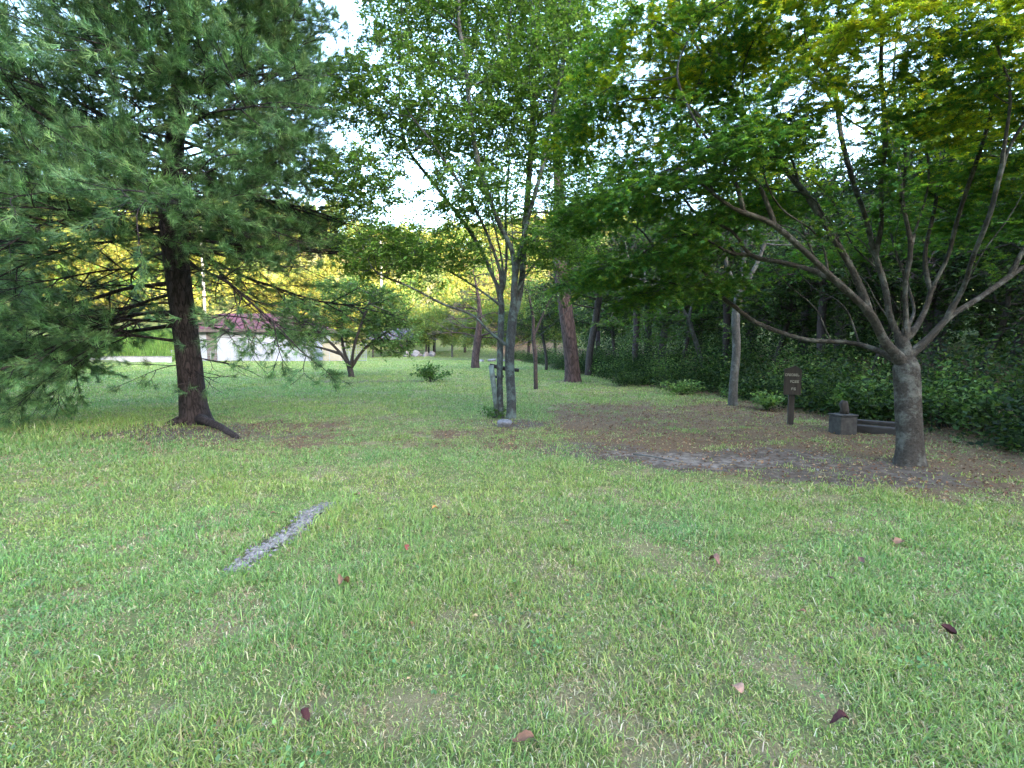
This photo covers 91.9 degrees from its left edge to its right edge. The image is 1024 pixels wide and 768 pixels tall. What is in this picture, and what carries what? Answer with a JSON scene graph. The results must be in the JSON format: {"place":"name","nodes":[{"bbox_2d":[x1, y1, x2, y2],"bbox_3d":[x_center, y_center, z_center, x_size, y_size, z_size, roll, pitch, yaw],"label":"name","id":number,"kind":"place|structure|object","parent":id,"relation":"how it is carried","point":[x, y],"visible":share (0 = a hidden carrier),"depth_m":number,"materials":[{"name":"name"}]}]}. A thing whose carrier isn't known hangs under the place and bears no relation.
{"place":"outdoors","nodes":[
{"label":"outdoors","id":0,"kind":"place"},
{"bbox_2d":[0,216,1023,767],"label":"ground","id":1,"kind":"structure","parent":0,"point":[658,448],"depth_m":3.60,"materials":[{"name":"green plant"}]},
{"bbox_2d":[0,250,56,372],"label":"pine tree","id":2,"kind":"object","parent":1,"relation":"on","point":[26,272],"depth_m":24.50,"materials":[{"name":"green plant"}]},
{"bbox_2d":[0,176,64,359],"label":"pine tree","id":3,"kind":"object","parent":1,"relation":"on","point":[7,276],"visible":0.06,"depth_m":15.07,"materials":[{"name":"green plant"}]},
{"bbox_2d":[0,248,76,286],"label":"valley tree","id":4,"kind":"object","parent":1,"relation":"on","point":[54,262],"visible":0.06,"depth_m":60.50,"materials":[{"name":"green plant"}]},
{"bbox_2d":[57,237,139,293],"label":"valley tree","id":5,"kind":"object","parent":1,"relation":"on","point":[101,262],"visible":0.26,"depth_m":64.33,"materials":[{"name":"yellow plant"}]},
{"bbox_2d":[92,356,172,362],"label":"wall","id":6,"kind":"structure","parent":1,"relation":"on","point":[163,359],"depth_m":46.96,"materials":[{"name":"paint"}]},
{"bbox_2d":[99,326,174,360],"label":"tall grass","id":7,"kind":"structure","parent":1,"relation":"on","point":[160,349],"depth_m":50.12,"materials":[{"name":"green plant"}]},
{"bbox_2d":[115,234,184,290],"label":"valley tree","id":8,"kind":"object","parent":1,"relation":"on","point":[143,250],"visible":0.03,"depth_m":69.03,"materials":[{"name":"green plant"}]},
{"bbox_2d":[201,244,206,318],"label":"utility pole","id":9,"kind":"object","parent":1,"relation":"on","point":[204,302],"visible":0.08,"depth_m":61.25,"materials":[{"name":"concrete"}]},
{"bbox_2d":[0,0,425,438],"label":"pine tree","id":10,"kind":"object","parent":1,"relation":"on","point":[78,138],"visible":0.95,"depth_m":8.43,"materials":[{"name":"green plant"}]},
{"bbox_2d":[190,244,241,290],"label":"valley tree","id":11,"kind":"object","parent":1,"relation":"on","point":[198,259],"visible":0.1,"depth_m":71.31,"materials":[{"name":"yellow plant"}]},
{"bbox_2d":[171,350,349,361],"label":"wire fence","id":12,"kind":"object","parent":1,"relation":"on","point":[289,360],"visible":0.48,"depth_m":48.97,"materials":[{"name":"grey metal"}]},
{"bbox_2d":[224,280,298,313],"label":"valley tree","id":13,"kind":"object","parent":1,"relation":"on","point":[253,307],"visible":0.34,"depth_m":67.87,"materials":[{"name":"yellow plant"}]},
{"bbox_2d":[198,313,336,360],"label":"house","id":14,"kind":"structure","parent":1,"relation":"on","point":[224,350],"depth_m":51.88,"materials":[{"name":"white paint"}]},
{"bbox_2d":[206,332,217,360],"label":"door","id":15,"kind":"structure","parent":14,"relation":"in","point":[208,357],"depth_m":51.80,"materials":[{"name":"white paint"}]},
{"bbox_2d":[222,502,341,571],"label":"gravel path","id":16,"kind":"structure","parent":1,"relation":"on","point":[303,517],"depth_m":4.06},
{"bbox_2d":[268,268,328,315],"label":"valley tree","id":17,"kind":"object","parent":1,"relation":"on","point":[309,277],"visible":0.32,"depth_m":73.48,"materials":[{"name":"yellow plant"}]},
{"bbox_2d":[300,707,311,724],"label":"fallen leaf","id":18,"kind":"object","parent":1,"relation":"on","point":[305,712],"visible":1,"depth_m":2.10,"materials":[{"name":"red plant"}]},
{"bbox_2d":[2,167,642,334],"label":"hillside forest","id":19,"kind":"object","parent":1,"relation":"on","point":[452,282],"visible":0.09,"depth_m":85.37,"materials":[{"name":"yellow plant"}]},
{"bbox_2d":[322,341,345,359],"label":"shed","id":20,"kind":"structure","parent":1,"relation":"on","point":[332,356],"depth_m":51.09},
{"bbox_2d":[327,345,334,359],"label":"door","id":21,"kind":"structure","parent":20,"relation":"in","point":[332,357],"depth_m":51.09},
{"bbox_2d":[321,369,350,377],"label":"bush","id":22,"kind":"object","parent":1,"relation":"on","point":[336,373],"visible":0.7,"depth_m":24.45,"materials":[{"name":"green plant"}]},
{"bbox_2d":[310,296,365,340],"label":"valley tree","id":23,"kind":"object","parent":1,"relation":"on","point":[350,326],"visible":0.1,"depth_m":70.57,"materials":[{"name":"green plant"}]},
{"bbox_2d":[256,275,423,376],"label":"spreading tree","id":24,"kind":"object","parent":1,"relation":"on","point":[356,336],"visible":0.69,"depth_m":25.04,"materials":[{"name":"green plant"}]},
{"bbox_2d":[338,574,349,584],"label":"fallen leaf","id":25,"kind":"object","parent":1,"relation":"on","point":[341,578],"visible":0.89,"depth_m":3.26,"materials":[{"name":"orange plant"}]},
{"bbox_2d":[341,341,366,360],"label":"lattice screen","id":26,"kind":"object","parent":1,"relation":"on","point":[356,354],"visible":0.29,"depth_m":51.33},
{"bbox_2d":[364,286,384,328],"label":"valley tree","id":27,"kind":"object","parent":1,"relation":"on","point":[372,306],"visible":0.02,"depth_m":76.23,"materials":[{"name":"green plant"}]},
{"bbox_2d":[379,291,425,327],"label":"valley tree","id":28,"kind":"object","parent":1,"relation":"on","point":[415,309],"visible":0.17,"depth_m":73.29,"materials":[{"name":"green plant"}]},
{"bbox_2d":[369,328,438,356],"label":"picnic shelter","id":29,"kind":"object","parent":1,"relation":"on","point":[392,331],"visible":0.28,"depth_m":64.43,"materials":[{"name":"grey wood"}]},
{"bbox_2d":[411,350,419,356],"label":"boulder","id":30,"kind":"object","parent":1,"relation":"on","point":[415,353],"visible":0.8,"depth_m":60.57,"materials":[{"name":"stone"}]},
{"bbox_2d":[408,311,444,351],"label":"valley tree","id":31,"kind":"object","parent":1,"relation":"on","point":[424,325],"visible":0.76,"depth_m":60.61,"materials":[{"name":"green plant"}]},
{"bbox_2d":[420,305,449,351],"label":"valley tree","id":32,"kind":"object","parent":1,"relation":"on","point":[436,309],"visible":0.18,"depth_m":68.74,"materials":[{"name":"green plant"}]},
{"bbox_2d":[410,361,461,381],"bbox_3d":[-3.407,-0.589,22.547,2.272,0.991,1.938,0,4,0],"label":"bush","id":33,"kind":"object","parent":1,"relation":"on","point":[428,372],"visible":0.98,"depth_m":22.23,"materials":[{"name":"green plant"}]},
{"bbox_2d":[435,315,469,356],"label":"valley tree","id":34,"kind":"object","parent":1,"relation":"on","point":[452,337],"visible":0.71,"depth_m":59.38,"materials":[{"name":"green plant"}]},
{"bbox_2d":[432,293,492,352],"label":"valley tree","id":35,"kind":"object","parent":1,"relation":"on","point":[471,302],"visible":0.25,"depth_m":65.60,"materials":[{"name":"green plant"}]},
{"bbox_2d":[289,0,642,418],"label":"broadleaf tree","id":36,"kind":"object","parent":1,"relation":"on","point":[517,71],"visible":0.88,"depth_m":10.02,"materials":[{"name":"green plant"}]},
{"bbox_2d":[452,313,496,352],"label":"valley tree","id":37,"kind":"object","parent":1,"relation":"on","point":[468,341],"visible":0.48,"depth_m":51.31,"materials":[{"name":"green plant"}]},
{"bbox_2d":[426,265,524,367],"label":"tree","id":38,"kind":"object","parent":1,"relation":"on","point":[478,336],"visible":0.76,"depth_m":35.40,"materials":[{"name":"green plant"}]},
{"bbox_2d":[477,406,506,417],"bbox_3d":[-0.375,0.630,11.153,0.797,0.321,0.822,2,5,26],"label":"seedling patch","id":39,"kind":"object","parent":1,"relation":"on","point":[492,413],"visible":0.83,"depth_m":11.09,"materials":[{"name":"green plant"}]},
{"bbox_2d":[482,303,518,347],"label":"valley tree","id":40,"kind":"object","parent":1,"relation":"on","point":[490,319],"visible":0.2,"depth_m":60.91,"materials":[{"name":"green plant"}]},
{"bbox_2d":[489,364,518,416],"bbox_3d":[-0.182,0.198,11.177,0.730,1.325,0.246,-1,5,-15],"label":"tree support","id":41,"kind":"object","parent":1,"relation":"on","point":[493,381],"visible":0.77,"depth_m":11.01,"materials":[{"name":"grey wood"}]},
{"bbox_2d":[497,419,511,426],"bbox_3d":[-0.146,0.809,9.965,0.297,0.189,0.240,1,5,17],"label":"rock","id":42,"kind":"object","parent":1,"relation":"on","point":[504,422],"visible":0.85,"depth_m":9.89,"materials":[{"name":"grey stone"}]},
{"bbox_2d":[484,277,536,328],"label":"valley tree","id":43,"kind":"object","parent":1,"relation":"on","point":[491,302],"visible":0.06,"depth_m":72.77,"materials":[{"name":"yellow plant"}]},
{"bbox_2d":[0,276,1023,767],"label":"grass","id":44,"kind":"structure","parent":1,"relation":"on","point":[984,612],"depth_m":3.33,"materials":[{"name":"green plant"}]},
{"bbox_2d":[512,729,540,743],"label":"fallen leaf","id":45,"kind":"object","parent":44,"relation":"on","point":[525,734],"visible":1,"depth_m":1.98,"materials":[{"name":"brown plant"}]},
{"bbox_2d":[893,537,903,543],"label":"fallen leaf","id":46,"kind":"object","parent":44,"relation":"on","point":[896,540],"visible":1,"depth_m":3.99,"materials":[{"name":"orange plant"}]},
{"bbox_2d":[2,392,1023,763],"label":"leaf litter","id":47,"kind":"object","parent":1,"relation":"on","point":[730,414],"visible":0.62,"depth_m":8.31,"materials":[{"name":"brown plant"}]},
{"bbox_2d":[492,286,551,353],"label":"valley tree","id":48,"kind":"object","parent":1,"relation":"on","point":[525,336],"visible":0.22,"depth_m":54.38,"materials":[{"name":"green plant"}]},
{"bbox_2d":[506,275,564,388],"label":"sapling","id":49,"kind":"object","parent":1,"relation":"on","point":[534,332],"visible":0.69,"depth_m":18.08,"materials":[{"name":"green plant"}]},
{"bbox_2d":[504,279,578,369],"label":"woodland tree","id":50,"kind":"object","parent":1,"relation":"on","point":[542,328],"visible":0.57,"depth_m":32.66,"materials":[{"name":"green plant"}]},
{"bbox_2d":[526,299,581,354],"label":"valley tree","id":51,"kind":"object","parent":1,"relation":"on","point":[557,337],"visible":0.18,"depth_m":47.08,"materials":[{"name":"green plant"}]},
{"bbox_2d":[474,3,637,381],"bbox_3d":[1.729,-8.526,21.441,7.276,17.186,6.933,0,4,0],"label":"pine tree","id":52,"kind":"object","parent":1,"relation":"on","point":[570,350],"visible":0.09,"depth_m":21.70,"materials":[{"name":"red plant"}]},
{"bbox_2d":[537,249,607,320],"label":"woodland tree","id":53,"kind":"object","parent":1,"relation":"on","point":[571,294],"visible":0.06,"depth_m":41.44,"materials":[{"name":"green plant"}]},
{"bbox_2d":[526,216,639,375],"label":"woodland tree","id":54,"kind":"object","parent":1,"relation":"on","point":[593,332],"visible":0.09,"depth_m":26.69,"materials":[{"name":"green plant"}]},
{"bbox_2d":[557,284,648,355],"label":"woodland tree","id":55,"kind":"object","parent":1,"relation":"on","point":[610,331],"visible":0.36,"depth_m":29.89,"materials":[{"name":"green plant"}]},
{"bbox_2d":[572,263,646,354],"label":"woodland tree","id":56,"kind":"object","parent":1,"relation":"on","point":[598,336],"visible":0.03,"depth_m":35.67,"materials":[{"name":"green plant"}]},
{"bbox_2d":[603,370,641,385],"bbox_3d":[4.344,-0.246,19.735,1.642,0.695,1.753,0,4,0],"label":"bush","id":57,"kind":"object","parent":1,"relation":"on","point":[621,380],"visible":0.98,"depth_m":19.67,"materials":[{"name":"green plant"}]},
{"bbox_2d":[583,225,688,369],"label":"woodland tree","id":58,"kind":"object","parent":1,"relation":"on","point":[636,319],"visible":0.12,"depth_m":23.69,"materials":[{"name":"green plant"}]},
{"bbox_2d":[612,202,674,359],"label":"woodland tree","id":59,"kind":"object","parent":1,"relation":"on","point":[650,333],"visible":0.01,"depth_m":33.75,"materials":[{"name":"brown plant"}]},
{"bbox_2d":[617,196,703,365],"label":"woodland tree","id":60,"kind":"object","parent":1,"relation":"on","point":[666,336],"visible":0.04,"depth_m":28.55,"materials":[{"name":"green plant"}]},
{"bbox_2d":[633,453,687,463],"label":"fallen branch","id":61,"kind":"object","parent":1,"relation":"on","point":[657,457],"visible":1,"depth_m":6.99,"materials":[{"name":"grey wood"}]},
{"bbox_2d":[589,218,733,381],"bbox_3d":[6.005,-3.126,19.556,6.875,6.499,3.656,0,4,0],"label":"maple tree","id":62,"kind":"object","parent":1,"relation":"on","point":[688,319],"visible":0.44,"depth_m":19.58,"materials":[{"name":"green plant"}]},
{"bbox_2d":[658,379,709,394],"bbox_3d":[5.637,0.107,16.338,1.647,0.598,1.342,-3,5,-32],"label":"bush","id":63,"kind":"object","parent":1,"relation":"on","point":[685,386],"visible":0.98,"depth_m":16.24,"materials":[{"name":"green plant"}]},
{"bbox_2d":[631,263,742,378],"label":"woodland tree","id":64,"kind":"object","parent":1,"relation":"on","point":[673,311],"visible":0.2,"depth_m":22.01,"materials":[{"name":"green plant"}]},
{"bbox_2d":[660,208,735,350],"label":"woodland tree","id":65,"kind":"object","parent":1,"relation":"on","point":[700,318],"visible":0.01,"depth_m":30.68,"materials":[{"name":"brown plant"}]},
{"bbox_2d":[709,553,720,564],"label":"fallen leaf","id":66,"kind":"object","parent":1,"relation":"on","point":[715,556],"visible":1,"depth_m":3.60,"materials":[{"name":"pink plant"}]},
{"bbox_2d":[685,205,760,339],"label":"woodland tree","id":67,"kind":"object","parent":1,"relation":"on","point":[727,254],"depth_m":26.18,"materials":[{"name":"green plant"}]},
{"bbox_2d":[730,682,745,700],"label":"fallen leaf","id":68,"kind":"object","parent":1,"relation":"on","point":[739,686],"visible":1,"depth_m":2.25,"materials":[{"name":"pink plant"}]},
{"bbox_2d":[688,225,801,384],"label":"woodland tree","id":69,"kind":"object","parent":1,"relation":"on","point":[726,320],"visible":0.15,"depth_m":18.63,"materials":[{"name":"green plant"}]},
{"bbox_2d":[685,158,830,405],"bbox_3d":[6.465,-2.766,12.975,4.136,6.910,2.657,0,4,0],"label":"forked tree","id":70,"kind":"object","parent":1,"relation":"on","point":[735,366],"visible":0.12,"depth_m":13.06,"materials":[{"name":"green plant"}]},
{"bbox_2d":[703,149,821,360],"bbox_3d":[11.917,-5.944,23.366,7.189,10.460,6.885,2,5,20],"label":"woodland tree","id":71,"kind":"object","parent":1,"relation":"on","point":[749,333],"visible":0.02,"depth_m":22.99,"materials":[{"name":"green plant"}]},
{"bbox_2d":[504,273,1023,452],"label":"undergrowth","id":72,"kind":"object","parent":1,"relation":"on","point":[714,371],"visible":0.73,"depth_m":14.20,"materials":[{"name":"green plant"}]},
{"bbox_2d":[750,389,784,410],"bbox_3d":[6.418,0.407,12.483,0.885,0.560,1.218,4,6,39],"label":"bush","id":73,"kind":"object","parent":1,"relation":"on","point":[767,402],"visible":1,"depth_m":12.36,"materials":[{"name":"green plant"}]},
{"bbox_2d":[526,0,1023,466],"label":"maple tree","id":74,"kind":"object","parent":1,"relation":"on","point":[739,136],"visible":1,"depth_m":6.14,"materials":[{"name":"green plant"}]},
{"bbox_2d":[544,157,1023,360],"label":"woodland","id":75,"kind":"object","parent":1,"relation":"on","point":[584,335],"visible":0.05,"depth_m":23.00,"materials":[{"name":"green plant"}]},
{"bbox_2d":[724,235,854,378],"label":"woodland tree","id":76,"kind":"object","parent":1,"relation":"on","point":[773,320],"visible":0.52,"depth_m":16.67,"materials":[{"name":"green plant"}]},
{"bbox_2d":[783,365,801,424],"bbox_3d":[5.703,0.344,10.104,0.310,1.449,0.140,2,5,22],"label":"trail sign","id":77,"kind":"object","parent":1,"relation":"on","point":[792,381],"visible":0.98,"depth_m":10.04,"materials":[{"name":"brown wood"}]},
{"bbox_2d":[779,378,834,408],"bbox_3d":[7.612,0.215,12.775,1.359,0.866,1.159,0,4,0],"label":"bush","id":78,"kind":"object","parent":1,"relation":"on","point":[809,400],"visible":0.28,"depth_m":12.66,"materials":[{"name":"green plant"}]},
{"bbox_2d":[741,141,875,360],"bbox_3d":[12.544,-5.712,21.450,6.862,9.984,6.572,-4,6,-42],"label":"woodland tree","id":79,"kind":"object","parent":1,"relation":"on","point":[837,166],"visible":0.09,"depth_m":20.83,"materials":[{"name":"green plant"}]},
{"bbox_2d":[747,191,915,378],"bbox_3d":[9.218,-2.561,14.968,4.447,6.282,4.636,-2,5,-23],"label":"woodland tree","id":80,"kind":"object","parent":1,"relation":"on","point":[823,308],"visible":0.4,"depth_m":14.65,"materials":[{"name":"green plant"}]},
{"bbox_2d":[829,709,854,727],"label":"fallen leaf","id":81,"kind":"object","parent":1,"relation":"on","point":[839,714],"visible":1,"depth_m":2.08,"materials":[{"name":"purple plant"}]},
{"bbox_2d":[828,413,858,434],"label":"stone block","id":82,"kind":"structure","parent":1,"relation":"on","point":[842,424],"depth_m":9.04,"materials":[{"name":"stone"}]},
{"bbox_2d":[839,400,848,413],"bbox_3d":[6.165,0.429,9.175,0.152,0.266,0.164,0,4,0],"label":"stump","id":83,"kind":"object","parent":82,"relation":"on","point":[844,406],"visible":0.98,"depth_m":9.13,"materials":[{"name":"brown wood"}]},
{"bbox_2d":[762,147,932,360],"bbox_3d":[12.415,-4.706,19.465,5.837,8.245,6.084,0,4,2],"label":"woodland tree","id":84,"kind":"object","parent":1,"relation":"on","point":[839,173],"visible":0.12,"depth_m":18.42,"materials":[{"name":"green plant"}]},
{"bbox_2d":[824,374,893,418],"bbox_3d":[7.800,0.295,10.981,1.397,1.002,1.301,4,6,38],"label":"bush","id":85,"kind":"object","parent":1,"relation":"on","point":[862,385],"visible":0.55,"depth_m":10.90,"materials":[{"name":"green plant"}]},
{"bbox_2d":[857,419,895,435],"bbox_3d":[6.822,0.847,9.220,1.291,0.290,0.380,4,6,40],"label":"timber edging","id":86,"kind":"object","parent":1,"relation":"on","point":[872,427],"visible":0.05,"depth_m":9.18,"materials":[{"name":"grey wood"}]},
{"bbox_2d":[811,239,967,375],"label":"woodland tree","id":87,"kind":"object","parent":1,"relation":"on","point":[855,317],"visible":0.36,"depth_m":14.07,"materials":[{"name":"green plant"}]},
{"bbox_2d":[834,190,1020,377],"bbox_3d":[10.799,-2.293,13.278,4.002,5.654,4.172,1,5,10],"label":"woodland tree","id":88,"kind":"object","parent":1,"relation":"on","point":[934,265],"visible":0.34,"depth_m":12.92,"materials":[{"name":"green plant"}]},
{"bbox_2d":[831,60,1023,363],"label":"woodland tree","id":89,"kind":"object","parent":1,"relation":"on","point":[912,155],"visible":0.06,"depth_m":16.70,"materials":[{"name":"green plant"}]},
{"bbox_2d":[833,133,1022,323],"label":"woodland tree","id":90,"kind":"object","parent":1,"relation":"on","point":[921,158],"visible":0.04,"depth_m":18.38,"materials":[{"name":"green plant"}]},
{"bbox_2d":[941,623,956,633],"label":"fallen leaf","id":91,"kind":"object","parent":1,"relation":"on","point":[949,628],"visible":1,"depth_m":2.74,"materials":[{"name":"red plant"}]},
{"bbox_2d":[922,352,977,427],"bbox_3d":[8.489,0.117,9.864,1.236,1.526,1.060,-1,5,-13],"label":"bush","id":92,"kind":"object","parent":1,"relation":"on","point":[925,396],"visible":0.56,"depth_m":9.79,"materials":[{"name":"green plant"}]},
{"bbox_2d":[911,133,1022,331],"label":"woodland tree","id":93,"kind":"object","parent":1,"relation":"on","point":[963,260],"depth_m":25.62,"materials":[{"name":"green plant"}]},
{"bbox_2d":[916,229,1023,388],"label":"woodland tree","id":94,"kind":"object","parent":1,"relation":"on","point":[1007,305],"visible":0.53,"depth_m":12.17,"materials":[{"name":"green plant"}]},
{"bbox_2d":[952,215,988,343],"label":"woodland tree","id":95,"kind":"object","parent":1,"relation":"on","point":[981,334],"depth_m":19.86,"materials":[{"name":"brown plant"}]},
{"bbox_2d":[932,368,1017,434],"bbox_3d":[8.392,0.332,8.984,0.933,1.231,1.307,0,4,0],"label":"bush","id":96,"kind":"object","parent":1,"relation":"on","point":[975,413],"visible":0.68,"depth_m":8.95,"materials":[{"name":"green plant"}]},
{"bbox_2d":[937,249,1014,281],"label":"woodland tree","id":97,"kind":"object","parent":1,"relation":"on","point":[958,269],"visible":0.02,"depth_m":19.04,"materials":[{"name":"green plant"}]},
{"bbox_2d":[938,147,1023,366],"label":"woodland tree","id":98,"kind":"object","parent":1,"relation":"on","point":[1021,342],"visible":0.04,"depth_m":14.82,"materials":[{"name":"green plant"}]},
{"bbox_2d":[948,138,1023,298],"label":"woodland tree","id":99,"kind":"object","parent":1,"relation":"on","point":[1016,251],"visible":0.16,"depth_m":11.82,"materials":[{"name":"green plant"}]},
{"bbox_2d":[953,356,1023,433],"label":"bush","id":100,"kind":"object","parent":1,"relation":"on","point":[1018,386],"visible":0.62,"depth_m":8.51,"materials":[{"name":"green plant"}]},
{"bbox_2d":[960,148,1021,249],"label":"woodland tree","id":101,"kind":"object","parent":1,"relation":"on","point":[1007,187],"visible":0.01,"depth_m":14.20,"materials":[{"name":"green plant"}]},
{"bbox_2d":[2,0,1023,244],"label":"sky","id":102,"kind":"structure","parent":0,"point":[345,5],"materials":[{"name":"white"}]}
]}

